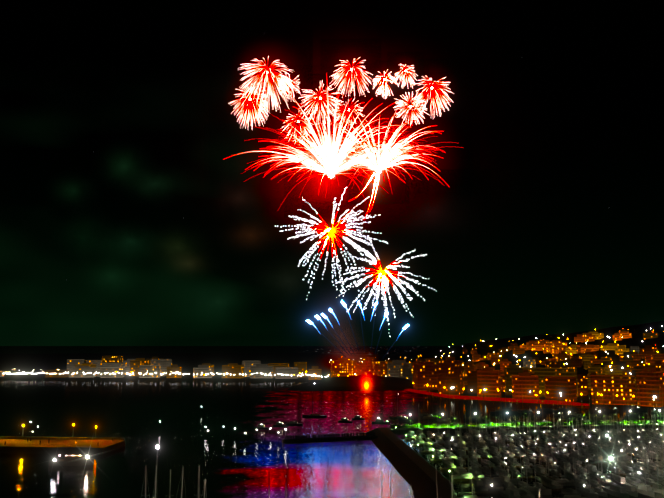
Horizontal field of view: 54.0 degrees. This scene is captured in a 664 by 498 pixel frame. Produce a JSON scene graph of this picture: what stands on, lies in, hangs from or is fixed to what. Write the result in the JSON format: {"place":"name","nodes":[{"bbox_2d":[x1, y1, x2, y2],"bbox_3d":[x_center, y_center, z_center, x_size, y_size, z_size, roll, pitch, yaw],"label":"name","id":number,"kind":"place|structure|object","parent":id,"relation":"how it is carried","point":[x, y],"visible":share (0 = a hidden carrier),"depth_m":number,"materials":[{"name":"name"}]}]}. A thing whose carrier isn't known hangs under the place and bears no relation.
{"place":"outdoors","nodes":[
{"label":"outdoors","id":0,"kind":"place"},
{"bbox_2d":[0,423,662,497],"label":"marina quays","id":1,"kind":"object","parent":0,"point":[414,469],"visible":0.62,"depth_m":272.06,"materials":[{"name":"concrete"}]},
{"bbox_2d":[22,411,659,479],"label":"lamp poles","id":2,"kind":"object","parent":1,"relation":"on","point":[285,430],"visible":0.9,"depth_m":271.15,"materials":[{"name":"black metal"}]},
{"bbox_2d":[22,383,663,485],"bbox_3d":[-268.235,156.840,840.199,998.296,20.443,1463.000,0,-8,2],"label":"lamp globes","id":3,"kind":"object","parent":1,"relation":"on","point":[157,446],"visible":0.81,"depth_m":286.51,"materials":[{"name":"white glass"}]},
{"bbox_2d":[388,409,663,428],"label":"trees","id":4,"kind":"object","parent":1,"relation":"on","point":[434,425],"visible":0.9,"depth_m":343.12,"materials":[{"name":"green plant"}]},
{"bbox_2d":[0,346,663,497],"bbox_3d":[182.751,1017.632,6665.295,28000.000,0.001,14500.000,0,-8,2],"label":"sea","id":5,"kind":"structure","parent":0,"point":[229,459],"depth_m":340.66,"materials":[{"name":"black liquid"}]},
{"bbox_2d":[286,375,412,390],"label":"launch rock","id":6,"kind":"object","parent":5,"relation":"on","point":[366,383],"visible":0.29,"depth_m":633.09,"materials":[{"name":"black stone"}]},
{"bbox_2d":[49,384,663,497],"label":"boats","id":7,"kind":"object","parent":5,"relation":"on","point":[620,462],"visible":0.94,"depth_m":248.07,"materials":[{"name":"white"}]},
{"bbox_2d":[0,321,663,408],"bbox_3d":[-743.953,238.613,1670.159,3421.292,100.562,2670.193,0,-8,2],"label":"land","id":8,"kind":"structure","parent":0,"point":[27,364],"depth_m":1203.65,"materials":[{"name":"black"}]},
{"bbox_2d":[0,329,663,406],"bbox_3d":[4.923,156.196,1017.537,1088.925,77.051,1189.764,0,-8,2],"label":"city","id":9,"kind":"object","parent":8,"relation":"on","point":[553,376],"visible":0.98,"depth_m":719.25,"materials":[{"name":"brown"}]},
{"bbox_2d":[3,326,662,399],"bbox_3d":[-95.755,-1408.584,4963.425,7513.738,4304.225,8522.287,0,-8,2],"label":"city lights","id":10,"kind":"object","parent":9,"relation":"on","point":[355,374],"visible":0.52,"depth_m":847.96},
{"bbox_2d":[0,0,663,345],"label":"sky","id":11,"kind":"structure","parent":0,"point":[124,219],"materials":[{"name":"black"}]},
{"bbox_2d":[223,56,462,358],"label":"fireworks","id":12,"kind":"object","parent":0,"point":[330,160],"visible":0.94,"depth_m":688.28,"materials":[{"name":"red"}]},
{"bbox_2d":[405,389,588,405],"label":"beach","id":13,"kind":"structure","parent":0,"point":[498,399],"depth_m":519.39,"materials":[{"name":"sand"}]}
]}

